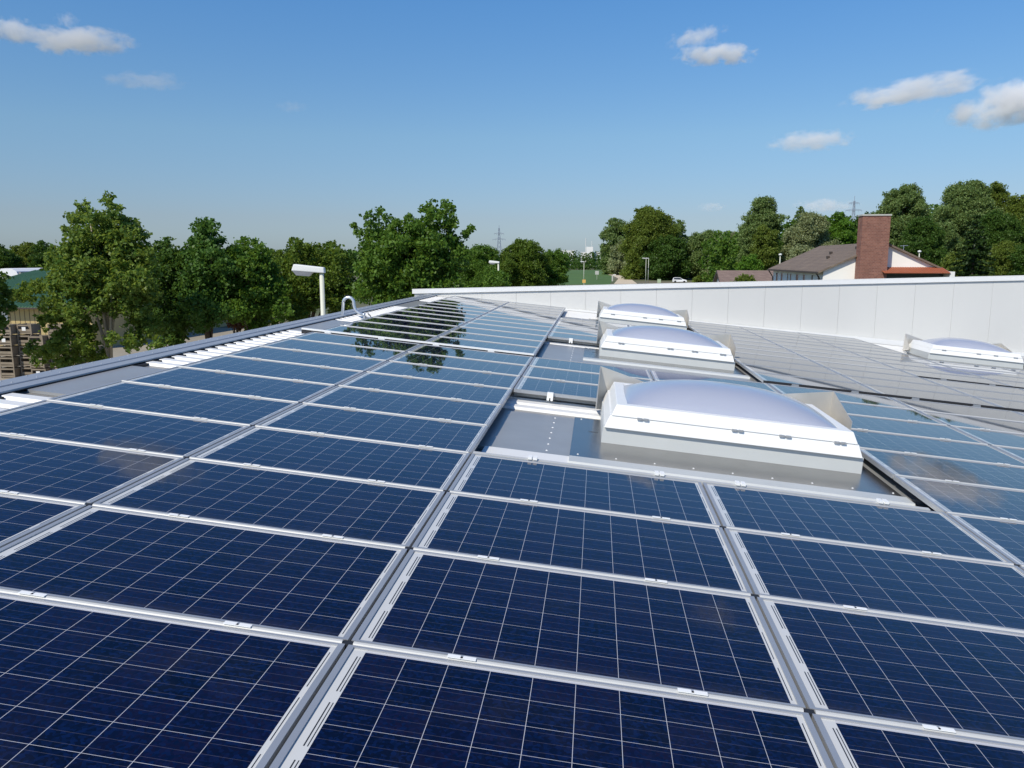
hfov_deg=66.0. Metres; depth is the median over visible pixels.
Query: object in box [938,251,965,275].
deciduous tree
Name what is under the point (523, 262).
maple tree
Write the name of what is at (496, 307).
mounting rail
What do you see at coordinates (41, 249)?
deciduous tree
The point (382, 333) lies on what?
solar panel
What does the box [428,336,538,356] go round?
solar panel
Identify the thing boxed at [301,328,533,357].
cross rail
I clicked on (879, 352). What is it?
solar panel
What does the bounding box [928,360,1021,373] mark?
solar panel
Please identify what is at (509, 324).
solar panel
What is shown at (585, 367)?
solar panel
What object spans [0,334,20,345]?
wooden crate
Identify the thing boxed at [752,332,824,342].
solar panel
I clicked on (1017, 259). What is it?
deciduous tree
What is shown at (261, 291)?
maple tree
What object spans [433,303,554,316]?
mounting rail
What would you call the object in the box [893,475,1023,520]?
solar panel
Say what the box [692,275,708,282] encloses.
bush
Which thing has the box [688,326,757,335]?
solar panel
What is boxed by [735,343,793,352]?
solar panel
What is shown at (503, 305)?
mounting rail
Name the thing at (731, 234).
deciduous tree
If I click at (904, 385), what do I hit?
solar panel
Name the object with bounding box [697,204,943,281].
trees
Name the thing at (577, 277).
field
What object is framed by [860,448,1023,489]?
solar panel
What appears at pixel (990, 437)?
solar panel
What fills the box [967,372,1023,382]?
solar panel
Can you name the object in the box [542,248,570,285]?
maple tree
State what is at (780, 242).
deciduous tree
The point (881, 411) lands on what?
solar panel
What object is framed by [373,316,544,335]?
mounting rail
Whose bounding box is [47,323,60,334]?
wooden crate
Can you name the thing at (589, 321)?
solar panel
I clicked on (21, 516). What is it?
solar panel
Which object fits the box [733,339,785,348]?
solar panel
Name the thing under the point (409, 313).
solar panel
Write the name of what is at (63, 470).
solar panel
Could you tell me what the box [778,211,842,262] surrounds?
deciduous tree
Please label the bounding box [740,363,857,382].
solar panel
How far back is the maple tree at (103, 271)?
23.43 m
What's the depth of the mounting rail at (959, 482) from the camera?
6.65 m
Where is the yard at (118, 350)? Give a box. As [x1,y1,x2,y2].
[0,328,244,380]
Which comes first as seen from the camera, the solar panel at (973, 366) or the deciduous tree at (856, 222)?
the solar panel at (973, 366)
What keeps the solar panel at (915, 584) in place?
on the mounting rail at (524, 500)
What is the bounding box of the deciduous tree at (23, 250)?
[9,242,37,267]
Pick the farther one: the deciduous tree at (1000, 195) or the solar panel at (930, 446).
the deciduous tree at (1000, 195)
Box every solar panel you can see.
[0,400,250,456]
[0,434,184,503]
[0,493,85,547]
[0,505,406,640]
[0,592,344,767]
[50,381,298,424]
[93,458,444,546]
[125,366,335,401]
[180,355,363,384]
[190,426,469,490]
[225,346,385,370]
[256,403,487,455]
[262,338,404,359]
[269,644,833,767]
[290,332,420,350]
[304,385,501,428]
[322,325,437,341]
[339,372,511,406]
[341,321,447,335]
[351,549,805,707]
[357,317,457,330]
[368,361,520,391]
[374,313,466,325]
[389,310,472,321]
[390,352,527,375]
[400,307,480,318]
[407,344,532,364]
[412,305,486,314]
[412,492,752,593]
[420,303,491,312]
[428,301,495,309]
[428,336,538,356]
[436,299,501,307]
[440,331,543,349]
[444,297,505,304]
[448,453,720,525]
[450,326,546,342]
[452,296,507,302]
[461,322,549,336]
[469,319,552,330]
[475,315,554,326]
[484,313,556,322]
[489,310,558,319]
[494,308,560,317]
[499,306,562,314]
[504,304,563,311]
[506,302,565,310]
[514,376,597,401]
[522,366,653,383]
[529,357,652,379]
[548,332,599,343]
[551,327,596,335]
[554,324,597,331]
[556,320,622,327]
[558,317,627,326]
[649,370,780,393]
[688,323,749,331]
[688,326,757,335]
[689,321,742,328]
[692,329,765,339]
[697,332,774,343]
[702,482,1013,563]
[724,528,1023,630]
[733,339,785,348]
[734,357,837,373]
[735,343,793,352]
[735,352,823,366]
[736,347,806,358]
[739,326,805,335]
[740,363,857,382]
[745,329,813,338]
[751,371,878,392]
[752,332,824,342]
[756,597,1023,740]
[760,336,835,346]
[768,383,912,408]
[769,340,848,351]
[777,344,862,356]
[788,349,879,362]
[797,332,865,341]
[798,354,895,368]
[806,335,878,345]
[811,360,917,376]
[811,714,1023,767]
[816,339,891,349]
[826,367,942,385]
[827,343,904,353]
[838,347,920,358]
[840,401,943,423]
[843,375,969,395]
[848,414,986,443]
[849,351,940,364]
[851,429,1023,465]
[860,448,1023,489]
[862,384,999,406]
[863,356,959,370]
[880,362,982,377]
[889,397,1023,421]
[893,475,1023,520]
[899,369,1009,385]
[917,410,1023,433]
[923,378,1023,394]
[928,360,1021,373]
[944,365,1023,377]
[945,386,1023,401]
[946,513,1023,564]
[951,426,1023,447]
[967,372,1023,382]
[973,396,1023,409]
[990,379,1023,387]
[991,445,1023,460]
[1004,368,1023,373]
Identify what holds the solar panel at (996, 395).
on the warehouse
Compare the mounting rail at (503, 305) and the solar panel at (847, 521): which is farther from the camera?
the mounting rail at (503, 305)
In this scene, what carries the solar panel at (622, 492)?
on the mounting rail at (524, 500)
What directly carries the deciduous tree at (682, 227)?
on the ground at (615, 279)
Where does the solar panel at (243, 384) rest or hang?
on the mounting rail at (340, 385)
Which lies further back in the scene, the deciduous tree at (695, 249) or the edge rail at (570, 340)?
the deciduous tree at (695, 249)
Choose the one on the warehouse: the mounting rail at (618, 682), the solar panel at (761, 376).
the mounting rail at (618, 682)
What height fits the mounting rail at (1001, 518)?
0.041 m
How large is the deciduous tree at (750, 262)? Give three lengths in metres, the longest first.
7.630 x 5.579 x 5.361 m
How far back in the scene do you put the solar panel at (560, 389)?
9.35 m
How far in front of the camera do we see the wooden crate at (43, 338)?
43.37 m
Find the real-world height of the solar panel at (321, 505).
0.040 m
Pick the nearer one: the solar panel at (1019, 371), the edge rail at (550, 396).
the edge rail at (550, 396)
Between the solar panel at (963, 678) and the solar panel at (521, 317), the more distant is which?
the solar panel at (521, 317)
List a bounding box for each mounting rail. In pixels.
[0,432,1023,566]
[0,490,1023,632]
[0,589,1023,744]
[47,399,468,452]
[122,380,486,424]
[179,366,500,404]
[223,354,510,388]
[259,345,1022,433]
[292,338,1022,421]
[343,325,533,346]
[358,320,538,340]
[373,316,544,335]
[388,313,898,369]
[400,310,877,362]
[409,307,859,356]
[422,305,847,351]
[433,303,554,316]
[441,301,553,313]
[447,299,559,311]
[851,428,1023,448]
[860,447,1023,466]
[895,474,1023,490]
[946,512,1023,521]
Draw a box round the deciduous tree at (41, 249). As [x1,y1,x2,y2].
[27,240,49,267]
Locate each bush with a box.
[481,269,511,286]
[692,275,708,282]
[730,273,755,281]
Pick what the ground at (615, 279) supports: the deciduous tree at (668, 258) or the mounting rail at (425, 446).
the deciduous tree at (668, 258)
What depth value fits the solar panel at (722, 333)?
20.38 m
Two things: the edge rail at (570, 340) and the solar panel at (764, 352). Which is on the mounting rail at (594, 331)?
the solar panel at (764, 352)
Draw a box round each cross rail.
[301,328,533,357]
[763,380,1023,411]
[918,376,1023,388]
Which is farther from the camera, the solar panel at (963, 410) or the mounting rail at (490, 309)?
the mounting rail at (490, 309)
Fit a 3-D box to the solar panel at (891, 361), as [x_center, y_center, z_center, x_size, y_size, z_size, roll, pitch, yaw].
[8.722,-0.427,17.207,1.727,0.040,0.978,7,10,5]
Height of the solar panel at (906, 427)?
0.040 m
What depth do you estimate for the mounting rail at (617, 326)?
19.16 m
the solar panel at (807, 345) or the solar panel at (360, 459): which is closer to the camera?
the solar panel at (360, 459)
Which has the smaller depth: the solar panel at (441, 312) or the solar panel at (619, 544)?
the solar panel at (619, 544)
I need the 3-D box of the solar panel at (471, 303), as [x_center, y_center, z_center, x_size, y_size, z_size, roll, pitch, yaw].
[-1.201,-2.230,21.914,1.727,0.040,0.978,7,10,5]
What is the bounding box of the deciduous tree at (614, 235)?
[598,217,626,274]
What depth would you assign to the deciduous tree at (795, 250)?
138.60 m
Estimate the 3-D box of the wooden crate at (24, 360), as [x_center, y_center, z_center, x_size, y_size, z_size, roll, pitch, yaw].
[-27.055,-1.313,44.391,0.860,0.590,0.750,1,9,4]
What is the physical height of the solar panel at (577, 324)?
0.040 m
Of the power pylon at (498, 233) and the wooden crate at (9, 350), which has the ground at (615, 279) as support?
the power pylon at (498, 233)
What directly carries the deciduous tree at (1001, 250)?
on the ground at (615, 279)
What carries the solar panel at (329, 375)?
on the mounting rail at (366, 371)
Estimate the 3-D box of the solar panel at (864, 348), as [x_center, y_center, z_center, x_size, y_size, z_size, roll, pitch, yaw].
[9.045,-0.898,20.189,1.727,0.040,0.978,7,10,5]
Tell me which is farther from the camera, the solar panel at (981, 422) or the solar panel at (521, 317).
the solar panel at (521, 317)
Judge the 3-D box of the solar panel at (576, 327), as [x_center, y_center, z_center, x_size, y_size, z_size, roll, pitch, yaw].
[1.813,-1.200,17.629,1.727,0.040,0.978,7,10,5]
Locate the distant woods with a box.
[5,248,602,275]
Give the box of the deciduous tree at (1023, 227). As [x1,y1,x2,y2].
[1020,215,1023,242]
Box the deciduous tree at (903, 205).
[871,182,934,246]
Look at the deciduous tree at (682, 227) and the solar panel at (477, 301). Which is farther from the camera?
the deciduous tree at (682, 227)
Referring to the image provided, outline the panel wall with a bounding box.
[412,275,1023,351]
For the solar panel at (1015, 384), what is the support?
attached to the rail
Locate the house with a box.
[767,214,954,280]
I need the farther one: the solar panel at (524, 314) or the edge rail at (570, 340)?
the solar panel at (524, 314)
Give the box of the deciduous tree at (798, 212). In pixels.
[791,206,804,226]
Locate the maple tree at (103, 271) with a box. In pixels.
[7,190,167,368]
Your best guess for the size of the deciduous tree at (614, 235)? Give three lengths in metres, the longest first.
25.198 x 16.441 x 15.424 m
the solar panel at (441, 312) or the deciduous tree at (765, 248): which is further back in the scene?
the deciduous tree at (765, 248)
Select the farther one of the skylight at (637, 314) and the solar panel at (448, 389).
the skylight at (637, 314)
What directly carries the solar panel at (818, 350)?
attached to the mounting rail at (617, 326)
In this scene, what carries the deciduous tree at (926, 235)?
on the ground at (615, 279)
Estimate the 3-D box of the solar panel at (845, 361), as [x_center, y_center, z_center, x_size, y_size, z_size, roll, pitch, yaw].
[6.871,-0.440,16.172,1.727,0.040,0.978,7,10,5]
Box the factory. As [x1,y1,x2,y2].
[581,239,600,262]
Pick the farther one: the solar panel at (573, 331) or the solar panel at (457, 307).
the solar panel at (457, 307)
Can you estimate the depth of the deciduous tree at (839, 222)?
162.10 m
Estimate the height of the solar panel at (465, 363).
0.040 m
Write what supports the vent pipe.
attached to the warehouse
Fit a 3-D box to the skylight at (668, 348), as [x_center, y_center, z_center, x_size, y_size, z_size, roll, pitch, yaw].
[2.679,-0.697,14.038,2.730,0.597,2.346,7,10,5]
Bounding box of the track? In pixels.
[608,274,636,283]
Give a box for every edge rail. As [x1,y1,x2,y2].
[473,451,929,510]
[514,392,595,404]
[548,338,598,345]
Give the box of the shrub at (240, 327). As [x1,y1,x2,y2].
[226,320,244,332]
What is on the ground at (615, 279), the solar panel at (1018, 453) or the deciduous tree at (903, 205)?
the deciduous tree at (903, 205)
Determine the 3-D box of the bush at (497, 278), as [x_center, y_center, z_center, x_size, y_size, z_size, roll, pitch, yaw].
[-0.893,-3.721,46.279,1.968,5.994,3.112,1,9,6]
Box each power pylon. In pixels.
[494,228,503,254]
[848,196,859,221]
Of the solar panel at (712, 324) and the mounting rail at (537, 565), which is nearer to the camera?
the mounting rail at (537, 565)
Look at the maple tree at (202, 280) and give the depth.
27.20 m
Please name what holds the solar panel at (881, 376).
on the warehouse
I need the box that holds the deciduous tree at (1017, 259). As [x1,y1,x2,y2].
[1001,244,1023,275]
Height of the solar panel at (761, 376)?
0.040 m
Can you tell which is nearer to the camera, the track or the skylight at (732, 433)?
the skylight at (732, 433)
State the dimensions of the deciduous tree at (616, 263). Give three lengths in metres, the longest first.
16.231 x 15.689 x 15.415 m
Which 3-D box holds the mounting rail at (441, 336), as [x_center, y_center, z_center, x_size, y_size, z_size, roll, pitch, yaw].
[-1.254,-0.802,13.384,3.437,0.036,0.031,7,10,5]
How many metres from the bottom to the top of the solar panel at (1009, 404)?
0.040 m
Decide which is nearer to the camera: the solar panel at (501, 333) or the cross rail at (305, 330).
the cross rail at (305, 330)
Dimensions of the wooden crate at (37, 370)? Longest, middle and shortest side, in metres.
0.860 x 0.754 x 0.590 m
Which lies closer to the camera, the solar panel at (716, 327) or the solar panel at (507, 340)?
the solar panel at (507, 340)
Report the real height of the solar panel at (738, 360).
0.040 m
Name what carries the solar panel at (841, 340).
attached to the rail
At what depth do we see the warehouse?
8.57 m
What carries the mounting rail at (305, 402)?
on the warehouse
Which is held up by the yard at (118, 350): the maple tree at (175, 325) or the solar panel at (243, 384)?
the maple tree at (175, 325)
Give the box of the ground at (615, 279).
[218,261,701,327]
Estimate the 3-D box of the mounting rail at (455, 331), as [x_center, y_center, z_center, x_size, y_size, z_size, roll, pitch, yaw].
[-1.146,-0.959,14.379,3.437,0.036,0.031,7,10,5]
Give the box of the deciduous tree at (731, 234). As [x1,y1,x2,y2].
[702,231,735,275]
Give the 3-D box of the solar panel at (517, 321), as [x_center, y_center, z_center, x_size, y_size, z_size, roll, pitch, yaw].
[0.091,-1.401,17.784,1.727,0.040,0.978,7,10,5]
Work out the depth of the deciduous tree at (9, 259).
118.87 m
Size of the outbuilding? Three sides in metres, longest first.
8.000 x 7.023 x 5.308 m
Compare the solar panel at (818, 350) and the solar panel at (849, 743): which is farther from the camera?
the solar panel at (818, 350)
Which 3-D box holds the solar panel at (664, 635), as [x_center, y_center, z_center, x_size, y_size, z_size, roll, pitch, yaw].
[0.280,1.038,3.467,1.727,0.040,0.978,7,10,5]
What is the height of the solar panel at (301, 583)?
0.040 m
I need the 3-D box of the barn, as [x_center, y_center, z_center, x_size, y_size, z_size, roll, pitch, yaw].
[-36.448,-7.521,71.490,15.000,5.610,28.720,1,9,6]
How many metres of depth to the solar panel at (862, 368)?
15.20 m
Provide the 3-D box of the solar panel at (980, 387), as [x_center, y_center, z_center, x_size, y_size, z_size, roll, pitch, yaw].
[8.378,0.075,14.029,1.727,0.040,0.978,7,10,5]
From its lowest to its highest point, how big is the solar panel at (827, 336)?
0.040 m
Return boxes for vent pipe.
[341,296,365,315]
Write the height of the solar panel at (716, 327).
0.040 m
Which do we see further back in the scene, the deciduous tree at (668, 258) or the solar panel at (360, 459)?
the deciduous tree at (668, 258)
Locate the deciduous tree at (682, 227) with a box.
[674,219,688,240]
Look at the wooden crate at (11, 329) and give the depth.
43.62 m
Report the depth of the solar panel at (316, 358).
9.75 m
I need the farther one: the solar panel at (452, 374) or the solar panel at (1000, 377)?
the solar panel at (1000, 377)
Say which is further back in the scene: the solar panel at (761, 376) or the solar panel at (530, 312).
the solar panel at (530, 312)
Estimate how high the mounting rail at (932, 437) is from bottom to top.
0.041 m
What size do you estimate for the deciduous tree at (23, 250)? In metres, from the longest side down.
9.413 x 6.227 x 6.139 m
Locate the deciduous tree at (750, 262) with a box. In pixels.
[736,254,763,269]
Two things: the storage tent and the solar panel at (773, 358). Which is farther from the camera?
the storage tent
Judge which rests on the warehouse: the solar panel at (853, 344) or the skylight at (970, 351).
the skylight at (970, 351)
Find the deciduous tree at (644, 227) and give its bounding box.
[612,205,682,279]
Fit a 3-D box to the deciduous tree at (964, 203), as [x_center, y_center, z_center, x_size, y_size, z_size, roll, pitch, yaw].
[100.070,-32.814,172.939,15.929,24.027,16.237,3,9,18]
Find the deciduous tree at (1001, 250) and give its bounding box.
[982,239,1023,275]
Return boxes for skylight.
[568,366,914,505]
[583,320,749,378]
[589,301,688,329]
[902,333,1023,369]
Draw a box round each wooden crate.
[0,323,19,334]
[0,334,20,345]
[0,345,18,356]
[0,355,22,367]
[0,366,23,377]
[16,323,40,334]
[17,334,40,344]
[19,345,25,355]
[20,355,29,366]
[21,366,34,375]
[28,334,47,345]
[29,357,50,367]
[31,367,51,373]
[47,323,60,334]
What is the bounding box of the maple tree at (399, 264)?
[345,198,476,304]
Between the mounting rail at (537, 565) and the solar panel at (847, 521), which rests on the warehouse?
the mounting rail at (537, 565)
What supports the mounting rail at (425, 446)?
on the warehouse
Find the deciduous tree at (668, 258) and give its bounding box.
[637,234,695,279]
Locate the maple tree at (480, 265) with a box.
[459,243,511,287]
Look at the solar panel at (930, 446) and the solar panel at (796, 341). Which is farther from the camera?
the solar panel at (796, 341)
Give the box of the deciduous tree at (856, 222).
[851,211,874,243]
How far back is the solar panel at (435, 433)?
6.58 m
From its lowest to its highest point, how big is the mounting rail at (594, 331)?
0.036 m
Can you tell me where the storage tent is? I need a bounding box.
[0,268,39,276]
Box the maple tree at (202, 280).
[171,216,241,338]
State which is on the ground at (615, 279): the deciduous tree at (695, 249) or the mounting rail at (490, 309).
the deciduous tree at (695, 249)
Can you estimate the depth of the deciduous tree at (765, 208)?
171.16 m
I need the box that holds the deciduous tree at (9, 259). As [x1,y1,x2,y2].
[0,244,23,268]
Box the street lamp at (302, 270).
[292,264,325,314]
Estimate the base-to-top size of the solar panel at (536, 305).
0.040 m
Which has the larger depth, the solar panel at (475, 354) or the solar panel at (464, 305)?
the solar panel at (464, 305)
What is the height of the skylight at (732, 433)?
0.597 m
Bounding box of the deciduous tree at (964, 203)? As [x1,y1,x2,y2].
[931,179,1009,251]
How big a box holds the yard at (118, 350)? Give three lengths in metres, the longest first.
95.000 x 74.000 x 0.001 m
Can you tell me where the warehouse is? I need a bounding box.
[0,294,1023,510]
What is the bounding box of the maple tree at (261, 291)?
[218,236,294,330]
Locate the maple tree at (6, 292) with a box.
[0,271,17,339]
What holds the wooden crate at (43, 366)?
on the wooden crate at (37, 370)
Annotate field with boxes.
[558,270,613,284]
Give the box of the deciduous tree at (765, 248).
[747,224,780,269]
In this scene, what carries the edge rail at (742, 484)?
attached to the warehouse
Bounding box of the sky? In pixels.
[0,0,1023,256]
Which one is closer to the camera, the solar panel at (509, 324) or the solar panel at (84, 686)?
the solar panel at (84, 686)
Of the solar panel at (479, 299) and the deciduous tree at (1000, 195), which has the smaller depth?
the solar panel at (479, 299)
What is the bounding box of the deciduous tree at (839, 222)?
[826,211,857,244]
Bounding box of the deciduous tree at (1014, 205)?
[1003,193,1023,224]
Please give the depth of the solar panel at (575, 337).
15.52 m
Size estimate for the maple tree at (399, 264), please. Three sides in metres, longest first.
8.677 x 4.462 x 3.519 m
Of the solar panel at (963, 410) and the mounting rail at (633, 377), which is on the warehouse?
the mounting rail at (633, 377)
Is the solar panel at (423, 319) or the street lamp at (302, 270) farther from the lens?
the street lamp at (302, 270)
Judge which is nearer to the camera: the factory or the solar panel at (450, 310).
the solar panel at (450, 310)
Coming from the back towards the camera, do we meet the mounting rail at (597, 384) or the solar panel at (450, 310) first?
the solar panel at (450, 310)
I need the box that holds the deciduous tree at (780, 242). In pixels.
[778,240,784,261]
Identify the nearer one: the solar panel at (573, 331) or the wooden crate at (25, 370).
the solar panel at (573, 331)
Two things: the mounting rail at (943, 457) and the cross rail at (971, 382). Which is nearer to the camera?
the mounting rail at (943, 457)
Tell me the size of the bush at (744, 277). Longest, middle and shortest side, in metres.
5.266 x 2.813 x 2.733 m
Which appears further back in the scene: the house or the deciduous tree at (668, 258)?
the deciduous tree at (668, 258)
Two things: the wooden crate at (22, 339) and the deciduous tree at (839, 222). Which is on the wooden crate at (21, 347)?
the wooden crate at (22, 339)
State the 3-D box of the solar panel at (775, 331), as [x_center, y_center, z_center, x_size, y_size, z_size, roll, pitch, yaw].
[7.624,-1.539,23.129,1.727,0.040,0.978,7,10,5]
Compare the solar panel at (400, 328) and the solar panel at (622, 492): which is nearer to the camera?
the solar panel at (622, 492)
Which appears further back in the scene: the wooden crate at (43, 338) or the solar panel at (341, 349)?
the wooden crate at (43, 338)
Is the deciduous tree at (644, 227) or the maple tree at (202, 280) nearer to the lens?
the maple tree at (202, 280)
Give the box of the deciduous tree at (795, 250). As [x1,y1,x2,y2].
[786,243,813,259]
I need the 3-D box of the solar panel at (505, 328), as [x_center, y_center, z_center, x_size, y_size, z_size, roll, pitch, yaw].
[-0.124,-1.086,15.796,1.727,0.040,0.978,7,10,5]
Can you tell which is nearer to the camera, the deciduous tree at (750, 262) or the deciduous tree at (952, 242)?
the deciduous tree at (750, 262)
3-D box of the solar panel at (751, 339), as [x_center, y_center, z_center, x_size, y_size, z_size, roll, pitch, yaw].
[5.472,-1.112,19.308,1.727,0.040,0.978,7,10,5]
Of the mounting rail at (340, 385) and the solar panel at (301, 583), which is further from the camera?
the mounting rail at (340, 385)
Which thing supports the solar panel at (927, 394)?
on the warehouse
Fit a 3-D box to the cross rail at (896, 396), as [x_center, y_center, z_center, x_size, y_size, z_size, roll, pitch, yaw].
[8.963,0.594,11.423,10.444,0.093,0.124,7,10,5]
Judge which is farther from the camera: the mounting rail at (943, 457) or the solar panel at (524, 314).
the solar panel at (524, 314)
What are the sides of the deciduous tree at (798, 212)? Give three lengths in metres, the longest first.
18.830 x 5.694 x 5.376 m
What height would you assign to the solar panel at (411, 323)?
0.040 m
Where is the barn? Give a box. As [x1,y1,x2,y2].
[0,270,229,347]
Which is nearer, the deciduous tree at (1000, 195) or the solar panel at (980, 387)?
the solar panel at (980, 387)
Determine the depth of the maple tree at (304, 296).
31.20 m
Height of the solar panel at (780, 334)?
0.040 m
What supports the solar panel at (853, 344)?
on the rail
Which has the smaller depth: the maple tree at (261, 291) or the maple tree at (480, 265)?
the maple tree at (261, 291)
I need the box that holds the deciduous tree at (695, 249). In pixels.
[685,229,723,278]
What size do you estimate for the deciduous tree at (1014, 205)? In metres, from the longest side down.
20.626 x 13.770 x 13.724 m
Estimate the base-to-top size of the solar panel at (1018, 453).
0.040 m
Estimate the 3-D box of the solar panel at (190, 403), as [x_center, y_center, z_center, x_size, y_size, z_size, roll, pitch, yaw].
[-2.841,0.165,6.758,1.727,0.040,0.978,7,10,5]
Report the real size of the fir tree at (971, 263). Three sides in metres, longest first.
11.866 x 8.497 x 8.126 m
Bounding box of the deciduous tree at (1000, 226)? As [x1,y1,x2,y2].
[963,209,1023,275]
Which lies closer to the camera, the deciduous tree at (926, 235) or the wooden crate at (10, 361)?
the wooden crate at (10, 361)
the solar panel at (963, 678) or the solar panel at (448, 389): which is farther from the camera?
the solar panel at (448, 389)
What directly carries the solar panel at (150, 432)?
on the mounting rail at (425, 446)
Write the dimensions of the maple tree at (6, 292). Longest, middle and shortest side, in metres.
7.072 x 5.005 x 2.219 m
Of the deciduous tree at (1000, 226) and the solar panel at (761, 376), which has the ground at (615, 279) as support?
the deciduous tree at (1000, 226)
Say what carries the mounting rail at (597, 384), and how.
on the warehouse
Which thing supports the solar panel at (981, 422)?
on the mounting rail at (633, 377)
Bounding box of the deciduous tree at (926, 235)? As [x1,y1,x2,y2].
[897,216,948,265]
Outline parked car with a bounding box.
[672,277,686,282]
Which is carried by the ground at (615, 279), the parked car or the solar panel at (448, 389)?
the parked car
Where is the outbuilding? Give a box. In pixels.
[713,270,772,281]
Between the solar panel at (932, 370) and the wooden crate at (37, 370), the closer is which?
the solar panel at (932, 370)
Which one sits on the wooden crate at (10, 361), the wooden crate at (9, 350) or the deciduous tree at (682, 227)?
the wooden crate at (9, 350)
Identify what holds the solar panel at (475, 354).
attached to the mounting rail at (633, 377)
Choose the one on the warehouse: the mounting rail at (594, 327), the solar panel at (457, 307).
the mounting rail at (594, 327)
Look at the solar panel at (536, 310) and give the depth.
21.86 m
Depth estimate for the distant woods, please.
511.43 m
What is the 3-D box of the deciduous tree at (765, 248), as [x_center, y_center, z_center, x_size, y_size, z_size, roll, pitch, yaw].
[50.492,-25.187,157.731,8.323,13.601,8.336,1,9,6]
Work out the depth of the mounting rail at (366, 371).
9.16 m
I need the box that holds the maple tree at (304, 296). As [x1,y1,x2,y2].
[270,237,361,321]
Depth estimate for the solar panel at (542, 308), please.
22.85 m
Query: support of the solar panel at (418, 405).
attached to the mounting rail at (340, 385)
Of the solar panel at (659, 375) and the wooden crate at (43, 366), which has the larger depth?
the wooden crate at (43, 366)
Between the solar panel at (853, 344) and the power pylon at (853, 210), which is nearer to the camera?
the solar panel at (853, 344)
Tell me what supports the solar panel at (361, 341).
on the warehouse
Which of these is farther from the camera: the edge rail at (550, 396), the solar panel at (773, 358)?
the solar panel at (773, 358)
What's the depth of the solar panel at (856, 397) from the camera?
11.20 m
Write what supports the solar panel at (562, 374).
on the mounting rail at (633, 377)
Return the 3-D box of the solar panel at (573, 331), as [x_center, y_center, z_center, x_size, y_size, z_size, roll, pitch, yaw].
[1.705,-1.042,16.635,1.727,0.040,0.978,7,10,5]
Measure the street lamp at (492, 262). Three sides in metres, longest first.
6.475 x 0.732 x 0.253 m
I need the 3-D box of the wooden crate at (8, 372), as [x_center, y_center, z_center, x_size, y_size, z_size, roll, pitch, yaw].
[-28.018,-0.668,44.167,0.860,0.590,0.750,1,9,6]
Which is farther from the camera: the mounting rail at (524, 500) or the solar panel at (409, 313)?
the solar panel at (409, 313)
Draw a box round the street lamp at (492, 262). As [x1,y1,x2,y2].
[489,260,499,270]
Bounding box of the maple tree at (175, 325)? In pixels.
[144,236,193,346]
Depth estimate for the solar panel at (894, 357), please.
18.23 m
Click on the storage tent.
(13, 271)
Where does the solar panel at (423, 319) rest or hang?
attached to the mounting rail at (590, 335)
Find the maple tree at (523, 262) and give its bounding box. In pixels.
[497,237,552,286]
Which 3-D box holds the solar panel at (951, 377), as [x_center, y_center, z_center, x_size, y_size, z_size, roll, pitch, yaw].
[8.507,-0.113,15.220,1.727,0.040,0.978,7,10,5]
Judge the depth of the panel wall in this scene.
24.07 m
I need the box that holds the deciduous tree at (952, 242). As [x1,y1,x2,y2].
[936,220,963,266]
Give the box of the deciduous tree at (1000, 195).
[984,181,1012,210]
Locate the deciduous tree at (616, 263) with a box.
[606,238,626,274]
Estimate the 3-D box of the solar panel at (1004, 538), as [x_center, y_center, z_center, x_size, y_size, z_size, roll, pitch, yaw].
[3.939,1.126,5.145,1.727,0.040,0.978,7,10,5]
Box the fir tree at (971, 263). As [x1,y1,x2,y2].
[950,215,995,276]
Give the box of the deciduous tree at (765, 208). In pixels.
[735,195,786,261]
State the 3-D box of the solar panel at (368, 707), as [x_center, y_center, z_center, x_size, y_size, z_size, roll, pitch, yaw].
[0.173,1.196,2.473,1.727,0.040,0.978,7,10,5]
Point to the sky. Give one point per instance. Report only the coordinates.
(544, 122)
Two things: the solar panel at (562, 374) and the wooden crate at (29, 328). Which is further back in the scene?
the wooden crate at (29, 328)
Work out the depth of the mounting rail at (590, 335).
16.16 m
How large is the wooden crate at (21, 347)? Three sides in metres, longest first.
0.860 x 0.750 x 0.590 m
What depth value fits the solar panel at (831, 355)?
17.23 m
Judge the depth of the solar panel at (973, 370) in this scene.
17.13 m

